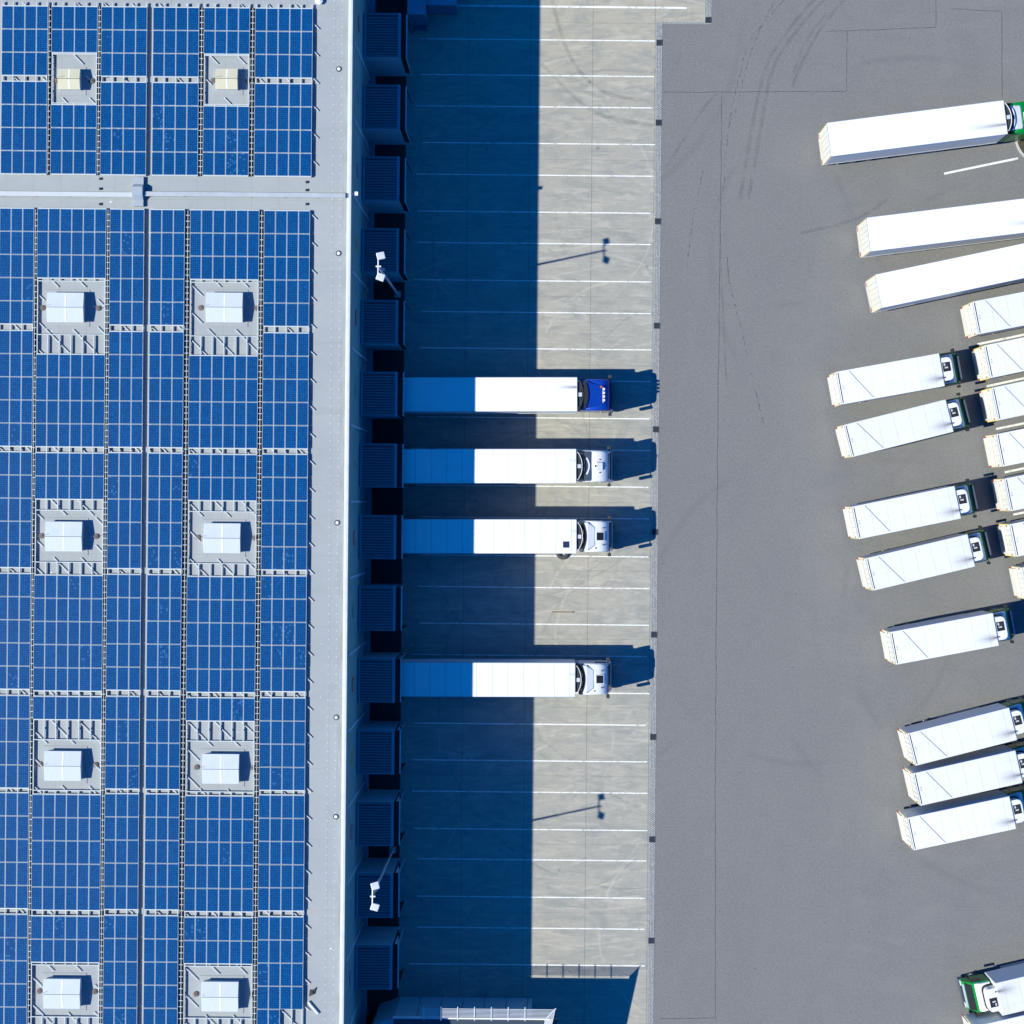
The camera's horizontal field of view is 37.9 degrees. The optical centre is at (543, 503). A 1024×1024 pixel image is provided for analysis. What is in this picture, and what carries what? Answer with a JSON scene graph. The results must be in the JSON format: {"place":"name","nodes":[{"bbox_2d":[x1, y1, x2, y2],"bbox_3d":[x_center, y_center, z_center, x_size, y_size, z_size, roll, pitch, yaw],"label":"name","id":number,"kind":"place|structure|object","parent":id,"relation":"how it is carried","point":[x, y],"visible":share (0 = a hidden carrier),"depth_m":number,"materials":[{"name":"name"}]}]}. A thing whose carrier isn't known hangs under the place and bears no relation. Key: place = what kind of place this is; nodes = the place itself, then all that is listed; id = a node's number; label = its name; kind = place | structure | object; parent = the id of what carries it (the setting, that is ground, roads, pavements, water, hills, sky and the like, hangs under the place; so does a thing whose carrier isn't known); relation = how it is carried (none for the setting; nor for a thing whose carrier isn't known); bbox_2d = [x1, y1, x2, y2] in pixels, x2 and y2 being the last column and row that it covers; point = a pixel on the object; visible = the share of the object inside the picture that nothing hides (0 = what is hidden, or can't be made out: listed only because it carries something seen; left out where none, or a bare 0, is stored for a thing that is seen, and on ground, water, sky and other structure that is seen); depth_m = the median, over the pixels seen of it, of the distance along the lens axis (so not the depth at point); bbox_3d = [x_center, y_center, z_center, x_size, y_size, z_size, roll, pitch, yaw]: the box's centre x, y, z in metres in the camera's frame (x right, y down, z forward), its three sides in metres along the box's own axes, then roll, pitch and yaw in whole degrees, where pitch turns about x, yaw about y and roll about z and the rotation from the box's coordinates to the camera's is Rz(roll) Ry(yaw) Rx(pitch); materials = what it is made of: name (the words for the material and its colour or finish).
{"place":"outdoors","nodes":[
{"label":"outdoors","id":0,"kind":"place"},
{"bbox_2d":[354,926,404,989],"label":"dock house","id":1,"kind":"structure","parent":0,"point":[376,957],"depth_m":112.81,"materials":[{"name":"grey metal"}]},
{"bbox_2d":[355,858,404,917],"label":"dock house","id":2,"kind":"structure","parent":0,"point":[386,898],"depth_m":112.81,"materials":[{"name":"grey metal"}]},
{"bbox_2d":[356,789,405,845],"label":"dock house","id":3,"kind":"structure","parent":0,"point":[378,817],"depth_m":112.81,"materials":[{"name":"grey metal"}]},
{"bbox_2d":[356,721,405,774],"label":"dock house","id":4,"kind":"structure","parent":0,"point":[378,747],"depth_m":112.81,"materials":[{"name":"grey metal"}]},
{"bbox_2d":[357,652,406,702],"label":"dock house","id":5,"kind":"structure","parent":0,"point":[379,676],"depth_m":112.77,"materials":[{"name":"grey metal"}]},
{"bbox_2d":[360,300,409,350],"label":"dock house","id":6,"kind":"structure","parent":0,"point":[382,325],"depth_m":112.81,"materials":[{"name":"grey metal"}]},
{"bbox_2d":[361,228,410,281],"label":"dock house","id":7,"kind":"structure","parent":0,"point":[390,243],"depth_m":112.80,"materials":[{"name":"grey metal"}]},
{"bbox_2d":[362,156,410,213],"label":"dock house","id":8,"kind":"structure","parent":0,"point":[384,178],"depth_m":112.81,"materials":[{"name":"grey metal"}]},
{"bbox_2d":[367,0,406,1023],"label":"dark paving","id":9,"kind":"structure","parent":0,"point":[387,501],"depth_m":117.99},
{"bbox_2d":[362,84,411,144],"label":"dock house","id":10,"kind":"structure","parent":0,"point":[384,114],"depth_m":112.81,"materials":[{"name":"grey metal"}]},
{"bbox_2d":[363,13,412,75],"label":"dock house","id":11,"kind":"structure","parent":0,"point":[385,39],"depth_m":112.81,"materials":[{"name":"metal"}]},
{"bbox_2d":[648,0,1023,1023],"bbox_3d":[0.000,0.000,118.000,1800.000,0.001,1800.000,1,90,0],"label":"ground","id":12,"kind":"structure","parent":0,"point":[798,880],"depth_m":118.00,"materials":[{"name":"grey asphalt"}]},
{"bbox_2d":[0,0,375,1023],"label":"warehouse","id":13,"kind":"structure","parent":12,"relation":"on","point":[338,570],"depth_m":107.00,"materials":[{"name":"paint"}]},
{"bbox_2d":[0,207,34,1023],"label":"mounting frame","id":14,"kind":"object","parent":13,"relation":"on","point":[17,788],"visible":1,"depth_m":106.81,"materials":[{"name":"metal"}]},
{"bbox_2d":[0,914,27,1023],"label":"solar array","id":15,"kind":"object","parent":14,"relation":"on","point":[13,989],"visible":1,"depth_m":106.76,"materials":[{"name":"blue glass"}]},
{"bbox_2d":[0,793,28,907],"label":"solar array","id":16,"kind":"object","parent":14,"relation":"on","point":[14,824],"visible":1,"depth_m":106.76,"materials":[{"name":"blue glass"}]},
{"bbox_2d":[0,696,29,787],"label":"solar array","id":17,"kind":"object","parent":14,"relation":"on","point":[14,762],"visible":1,"depth_m":106.76,"materials":[{"name":"blue glass"}]},
{"bbox_2d":[0,573,30,688],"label":"solar array","id":18,"kind":"object","parent":14,"relation":"on","point":[14,660],"visible":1,"depth_m":106.77,"materials":[{"name":"blue glass"}]},
{"bbox_2d":[0,452,31,567],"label":"solar array","id":19,"kind":"object","parent":14,"relation":"on","point":[15,490],"visible":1,"depth_m":106.76,"materials":[{"name":"blue glass"}]},
{"bbox_2d":[0,331,32,445],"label":"solar array","id":20,"kind":"object","parent":14,"relation":"on","point":[16,382],"visible":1,"depth_m":106.77,"materials":[{"name":"blue glass"}]},
{"bbox_2d":[0,208,33,323],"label":"solar array","id":21,"kind":"object","parent":14,"relation":"on","point":[13,221],"visible":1,"depth_m":106.76,"materials":[{"name":"blue glass"}]},
{"bbox_2d":[1,2,47,174],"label":"mounting frame","id":22,"kind":"object","parent":13,"relation":"on","point":[24,75],"visible":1,"depth_m":106.81,"materials":[{"name":"metal"}]},
{"bbox_2d":[1,81,46,173],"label":"solar array","id":23,"kind":"object","parent":22,"relation":"on","point":[30,154],"visible":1,"depth_m":106.76,"materials":[{"name":"blue glass"}]},
{"bbox_2d":[1,6,47,74],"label":"solar array","id":24,"kind":"object","parent":22,"relation":"on","point":[22,38],"visible":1,"depth_m":106.77,"materials":[{"name":"blue glass"}]},
{"bbox_2d":[27,209,37,1023],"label":"cable ladder","id":25,"kind":"object","parent":13,"relation":"on","point":[33,447],"visible":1,"depth_m":106.88,"materials":[{"name":"grey metal"}]},
{"bbox_2d":[30,208,106,1023],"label":"mounting frame","id":26,"kind":"object","parent":13,"relation":"on","point":[79,723],"visible":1,"depth_m":106.81,"materials":[{"name":"metal"}]},
{"bbox_2d":[30,916,99,962],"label":"solar array","id":27,"kind":"object","parent":26,"relation":"on","point":[58,936],"visible":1,"depth_m":106.76,"materials":[{"name":"blue glass"}]},
{"bbox_2d":[31,794,100,909],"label":"solar array","id":28,"kind":"object","parent":26,"relation":"on","point":[61,875],"visible":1,"depth_m":106.76,"materials":[{"name":"blue glass"}]},
{"bbox_2d":[33,575,102,690],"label":"solar array","id":29,"kind":"object","parent":26,"relation":"on","point":[76,666],"visible":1,"depth_m":106.76,"materials":[{"name":"blue glass"}]},
{"bbox_2d":[35,453,103,498],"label":"solar array","id":30,"kind":"object","parent":26,"relation":"on","point":[53,480],"visible":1,"depth_m":106.76,"materials":[{"name":"blue glass"}]},
{"bbox_2d":[35,354,104,446],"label":"solar array","id":31,"kind":"object","parent":26,"relation":"on","point":[67,431],"visible":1,"depth_m":106.76,"materials":[{"name":"blue glass"}]},
{"bbox_2d":[37,209,105,277],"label":"solar array","id":32,"kind":"object","parent":26,"relation":"on","point":[82,232],"visible":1,"depth_m":106.76,"materials":[{"name":"blue glass"}]},
{"bbox_2d":[51,2,97,174],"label":"mounting frame","id":33,"kind":"object","parent":13,"relation":"on","point":[74,54],"visible":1,"depth_m":106.81,"materials":[{"name":"metal"}]},
{"bbox_2d":[50,105,96,173],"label":"solar array","id":34,"kind":"object","parent":33,"relation":"on","point":[80,121],"visible":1,"depth_m":106.76,"materials":[{"name":"blue glass"}]},
{"bbox_2d":[99,210,109,1023],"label":"cable ladder","id":35,"kind":"object","parent":13,"relation":"on","point":[104,612],"visible":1,"depth_m":106.88,"materials":[{"name":"grey metal"}]},
{"bbox_2d":[100,2,147,175],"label":"mounting frame","id":36,"kind":"object","parent":13,"relation":"on","point":[124,79],"visible":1,"depth_m":106.81,"materials":[{"name":"metal"}]},
{"bbox_2d":[100,82,146,174],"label":"solar array","id":37,"kind":"object","parent":36,"relation":"on","point":[131,143],"visible":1,"depth_m":106.77,"materials":[{"name":"blue glass"}]},
{"bbox_2d":[101,7,146,75],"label":"solar array","id":38,"kind":"object","parent":36,"relation":"on","point":[128,25],"visible":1,"depth_m":106.77,"materials":[{"name":"blue glass"}]},
{"bbox_2d":[104,208,144,1023],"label":"mounting frame","id":39,"kind":"object","parent":13,"relation":"on","point":[128,690],"visible":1,"depth_m":106.81,"materials":[{"name":"metal"}]},
{"bbox_2d":[103,915,137,1023],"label":"solar array","id":40,"kind":"object","parent":39,"relation":"on","point":[119,995],"visible":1,"depth_m":106.77,"materials":[{"name":"blue glass"}]},
{"bbox_2d":[104,794,138,908],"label":"solar array","id":41,"kind":"object","parent":39,"relation":"on","point":[121,833],"visible":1,"depth_m":106.77,"materials":[{"name":"blue glass"}]},
{"bbox_2d":[105,696,139,788],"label":"solar array","id":42,"kind":"object","parent":39,"relation":"on","point":[122,768],"visible":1,"depth_m":106.76,"materials":[{"name":"blue glass"}]},
{"bbox_2d":[106,574,140,689],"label":"solar array","id":43,"kind":"object","parent":39,"relation":"on","point":[123,664],"visible":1,"depth_m":106.76,"materials":[{"name":"blue glass"}]},
{"bbox_2d":[107,453,141,567],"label":"solar array","id":44,"kind":"object","parent":39,"relation":"on","point":[124,507],"visible":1,"depth_m":106.76,"materials":[{"name":"blue glass"}]},
{"bbox_2d":[108,332,142,446],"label":"solar array","id":45,"kind":"object","parent":39,"relation":"on","point":[125,392],"visible":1,"depth_m":106.76,"materials":[{"name":"blue glass"}]},
{"bbox_2d":[109,209,143,324],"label":"solar array","id":46,"kind":"object","parent":39,"relation":"on","point":[124,239],"visible":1,"depth_m":106.76,"materials":[{"name":"blue glass"}]},
{"bbox_2d":[144,209,185,1023],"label":"mounting frame","id":47,"kind":"object","parent":13,"relation":"on","point":[158,574],"visible":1,"depth_m":106.81,"materials":[{"name":"metal"}]},
{"bbox_2d":[143,916,177,1023],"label":"solar array","id":48,"kind":"object","parent":47,"relation":"on","point":[160,996],"visible":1,"depth_m":106.76,"materials":[{"name":"blue glass"}]},
{"bbox_2d":[144,794,179,909],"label":"solar array","id":49,"kind":"object","parent":47,"relation":"on","point":[163,824],"visible":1,"depth_m":106.76,"materials":[{"name":"blue glass"}]},
{"bbox_2d":[145,697,179,788],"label":"solar array","id":50,"kind":"object","parent":47,"relation":"on","point":[162,726],"visible":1,"depth_m":106.76,"materials":[{"name":"blue glass"}]},
{"bbox_2d":[146,575,181,689],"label":"solar array","id":51,"kind":"object","parent":47,"relation":"on","point":[163,620],"visible":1,"depth_m":106.76,"materials":[{"name":"blue glass"}]},
{"bbox_2d":[147,453,182,568],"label":"solar array","id":52,"kind":"object","parent":47,"relation":"on","point":[161,556],"visible":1,"depth_m":106.76,"materials":[{"name":"blue glass"}]},
{"bbox_2d":[148,332,183,447],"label":"solar array","id":53,"kind":"object","parent":47,"relation":"on","point":[165,386],"visible":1,"depth_m":106.76,"materials":[{"name":"blue glass"}]},
{"bbox_2d":[149,210,184,324],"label":"solar array","id":54,"kind":"object","parent":13,"relation":"on","point":[167,289],"visible":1,"depth_m":106.76,"materials":[{"name":"blue glass"}]},
{"bbox_2d":[152,3,199,175],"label":"mounting frame","id":55,"kind":"object","parent":13,"relation":"on","point":[175,86],"visible":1,"depth_m":106.81,"materials":[{"name":"metal"}]},
{"bbox_2d":[152,83,198,174],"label":"solar array","id":56,"kind":"object","parent":55,"relation":"on","point":[176,117],"visible":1,"depth_m":106.76,"materials":[{"name":"blue glass"}]},
{"bbox_2d":[153,7,198,76],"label":"solar array","id":57,"kind":"object","parent":55,"relation":"on","point":[184,62],"visible":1,"depth_m":106.76,"materials":[{"name":"blue glass"}]},
{"bbox_2d":[179,211,189,1023],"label":"cable ladder","id":58,"kind":"object","parent":13,"relation":"on","point":[182,832],"visible":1,"depth_m":106.88,"materials":[{"name":"grey metal"}]},
{"bbox_2d":[183,209,259,1023],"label":"mounting frame","id":59,"kind":"object","parent":13,"relation":"on","point":[208,741],"visible":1,"depth_m":106.81,"materials":[{"name":"metal"}]},
{"bbox_2d":[183,917,252,963],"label":"solar array","id":60,"kind":"object","parent":59,"relation":"on","point":[227,939],"visible":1,"depth_m":106.76,"materials":[{"name":"blue glass"}]},
{"bbox_2d":[184,796,253,911],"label":"solar array","id":61,"kind":"object","parent":59,"relation":"on","point":[221,830],"visible":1,"depth_m":106.77,"materials":[{"name":"blue glass"}]},
{"bbox_2d":[186,577,255,691],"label":"solar array","id":62,"kind":"object","parent":59,"relation":"on","point":[215,654],"visible":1,"depth_m":106.76,"materials":[{"name":"blue glass"}]},
{"bbox_2d":[188,454,256,500],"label":"solar array","id":63,"kind":"object","parent":59,"relation":"on","point":[201,487],"visible":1,"depth_m":106.76,"materials":[{"name":"blue glass"}]},
{"bbox_2d":[188,356,257,447],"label":"solar array","id":64,"kind":"object","parent":59,"relation":"on","point":[228,386],"visible":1,"depth_m":106.76,"materials":[{"name":"blue glass"}]},
{"bbox_2d":[190,210,258,279],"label":"solar array","id":65,"kind":"object","parent":59,"relation":"on","point":[207,261],"visible":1,"depth_m":106.76,"materials":[{"name":"blue glass"}]},
{"bbox_2d":[203,4,249,176],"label":"mounting frame","id":66,"kind":"object","parent":13,"relation":"on","point":[237,55],"visible":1,"depth_m":106.81,"materials":[{"name":"metal"}]},
{"bbox_2d":[202,106,248,175],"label":"solar array","id":67,"kind":"object","parent":66,"relation":"on","point":[220,133],"visible":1,"depth_m":106.76,"materials":[{"name":"blue glass"}]},
{"bbox_2d":[252,211,263,1023],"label":"cable ladder","id":68,"kind":"object","parent":13,"relation":"on","point":[257,689],"visible":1,"depth_m":106.88,"materials":[{"name":"grey metal"}]},
{"bbox_2d":[254,4,318,176],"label":"mounting frame","id":69,"kind":"object","parent":13,"relation":"on","point":[266,78],"visible":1,"depth_m":106.81,"materials":[{"name":"metal"}]},
{"bbox_2d":[254,84,311,175],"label":"solar array","id":70,"kind":"object","parent":69,"relation":"on","point":[281,130],"visible":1,"depth_m":106.76,"materials":[{"name":"blue glass"}]},
{"bbox_2d":[255,8,312,77],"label":"solar array","id":71,"kind":"object","parent":69,"relation":"on","point":[300,43],"visible":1,"depth_m":106.77,"materials":[{"name":"blue glass"}]},
{"bbox_2d":[258,210,315,1023],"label":"mounting frame","id":72,"kind":"object","parent":13,"relation":"on","point":[295,570],"visible":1,"depth_m":106.81,"materials":[{"name":"metal"}]},
{"bbox_2d":[257,917,303,1023],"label":"solar array","id":73,"kind":"object","parent":72,"relation":"on","point":[280,969],"visible":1,"depth_m":106.76,"materials":[{"name":"blue glass"}]},
{"bbox_2d":[258,795,304,910],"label":"solar array","id":74,"kind":"object","parent":72,"relation":"on","point":[274,810],"visible":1,"depth_m":106.76,"materials":[{"name":"blue glass"}]},
{"bbox_2d":[259,698,305,789],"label":"solar array","id":75,"kind":"object","parent":72,"relation":"on","point":[281,747],"visible":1,"depth_m":106.77,"materials":[{"name":"blue glass"}]},
{"bbox_2d":[260,576,306,691],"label":"solar array","id":76,"kind":"object","parent":72,"relation":"on","point":[277,637],"visible":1,"depth_m":106.76,"materials":[{"name":"blue glass"}]},
{"bbox_2d":[261,454,307,569],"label":"solar array","id":77,"kind":"object","parent":72,"relation":"on","point":[284,537],"visible":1,"depth_m":106.76,"materials":[{"name":"blue glass"}]},
{"bbox_2d":[262,333,308,448],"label":"solar array","id":78,"kind":"object","parent":72,"relation":"on","point":[282,360],"visible":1,"depth_m":106.77,"materials":[{"name":"blue glass"}]},
{"bbox_2d":[263,211,309,325],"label":"solar array","id":79,"kind":"object","parent":72,"relation":"on","point":[285,251],"visible":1,"depth_m":106.76,"materials":[{"name":"blue glass"}]},
{"bbox_2d":[398,0,704,1023],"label":"concrete apron","id":80,"kind":"object","parent":12,"relation":"on","point":[594,976],"visible":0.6,"depth_m":118.00,"materials":[{"name":"grey concrete"}]},
{"bbox_2d":[372,997,557,1023],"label":"annex","id":81,"kind":"object","parent":80,"relation":"on","point":[403,1010],"visible":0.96,"depth_m":115.20,"materials":[{"name":"metal"}]},
{"bbox_2d":[401,657,611,697],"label":"articulated lorry","id":82,"kind":"object","parent":80,"relation":"on","point":[447,677],"visible":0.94,"depth_m":114.00,"materials":[{"name":"metal"}]},
{"bbox_2d":[403,516,612,555],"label":"articulated lorry","id":83,"kind":"object","parent":80,"relation":"on","point":[494,536],"visible":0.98,"depth_m":114.00,"materials":[{"name":"metal"}]},
{"bbox_2d":[403,446,612,486],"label":"articulated lorry","id":84,"kind":"object","parent":80,"relation":"on","point":[492,466],"visible":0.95,"depth_m":114.00,"materials":[{"name":"metal"}]},
{"bbox_2d":[404,375,612,415],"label":"articulated lorry","id":85,"kind":"object","parent":80,"relation":"on","point":[493,395],"visible":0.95,"depth_m":114.00,"materials":[{"name":"metal"}]},
{"bbox_2d":[408,5,686,965],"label":"bay markings","id":86,"kind":"object","parent":80,"relation":"on","point":[524,485],"visible":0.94,"depth_m":117.99,"materials":[{"name":"white paint"}]},
{"bbox_2d":[647,0,711,1023],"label":"paved gutter","id":87,"kind":"object","parent":12,"relation":"on","point":[655,483],"visible":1,"depth_m":117.99,"materials":[{"name":"concrete"}]},
{"bbox_2d":[827,348,961,406],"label":"box lorry","id":88,"kind":"object","parent":12,"relation":"on","point":[890,379],"visible":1,"depth_m":114.25,"materials":[{"name":"white metal"}]},
{"bbox_2d":[835,392,969,457],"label":"box lorry","id":89,"kind":"object","parent":12,"relation":"on","point":[901,427],"visible":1,"depth_m":114.25,"materials":[{"name":"metal"}]},
{"bbox_2d":[843,479,977,538],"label":"box lorry","id":90,"kind":"object","parent":12,"relation":"on","point":[907,511],"visible":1,"depth_m":114.25,"materials":[{"name":"metal"}]},
{"bbox_2d":[818,100,1023,165],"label":"articulated lorry","id":91,"kind":"object","parent":12,"relation":"on","point":[904,134],"visible":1,"depth_m":114.00,"materials":[{"name":"metal"}]},
{"bbox_2d":[856,525,991,590],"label":"box lorry","id":92,"kind":"object","parent":12,"relation":"on","point":[882,569],"visible":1,"depth_m":114.25,"materials":[{"name":"metal"}]},
{"bbox_2d":[856,198,1023,257],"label":"articulated lorry","id":93,"kind":"object","parent":12,"relation":"on","point":[924,230],"visible":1,"depth_m":114.00,"materials":[{"name":"metal"}]},
{"bbox_2d":[865,243,1023,312],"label":"articulated lorry","id":94,"kind":"object","parent":12,"relation":"on","point":[946,278],"visible":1,"depth_m":114.00,"materials":[{"name":"metal"}]},
{"bbox_2d":[880,604,1014,664],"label":"box lorry","id":95,"kind":"object","parent":12,"relation":"on","point":[937,637],"visible":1,"depth_m":114.25,"materials":[{"name":"metal"}]},
{"bbox_2d":[896,783,1023,849],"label":"box lorry","id":96,"kind":"object","parent":12,"relation":"on","point":[960,818],"visible":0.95,"depth_m":114.25,"materials":[{"name":"metal"}]},
{"bbox_2d":[897,696,1023,765],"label":"box lorry","id":97,"kind":"object","parent":12,"relation":"on","point":[951,735],"visible":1,"depth_m":114.25,"materials":[{"name":"metal"}]},
{"bbox_2d":[903,741,1023,805],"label":"box lorry","id":98,"kind":"object","parent":12,"relation":"on","point":[976,771],"visible":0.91,"depth_m":114.25,"materials":[{"name":"metal"}]},
{"bbox_2d":[956,961,1023,1016],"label":"box lorry","id":99,"kind":"object","parent":12,"relation":"on","point":[1001,990],"visible":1,"depth_m":115.10,"materials":[{"name":"metal"}]},
{"bbox_2d":[960,292,1023,337],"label":"box lorry","id":100,"kind":"object","parent":12,"relation":"on","point":[992,315],"visible":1,"depth_m":114.25,"materials":[{"name":"metal"}]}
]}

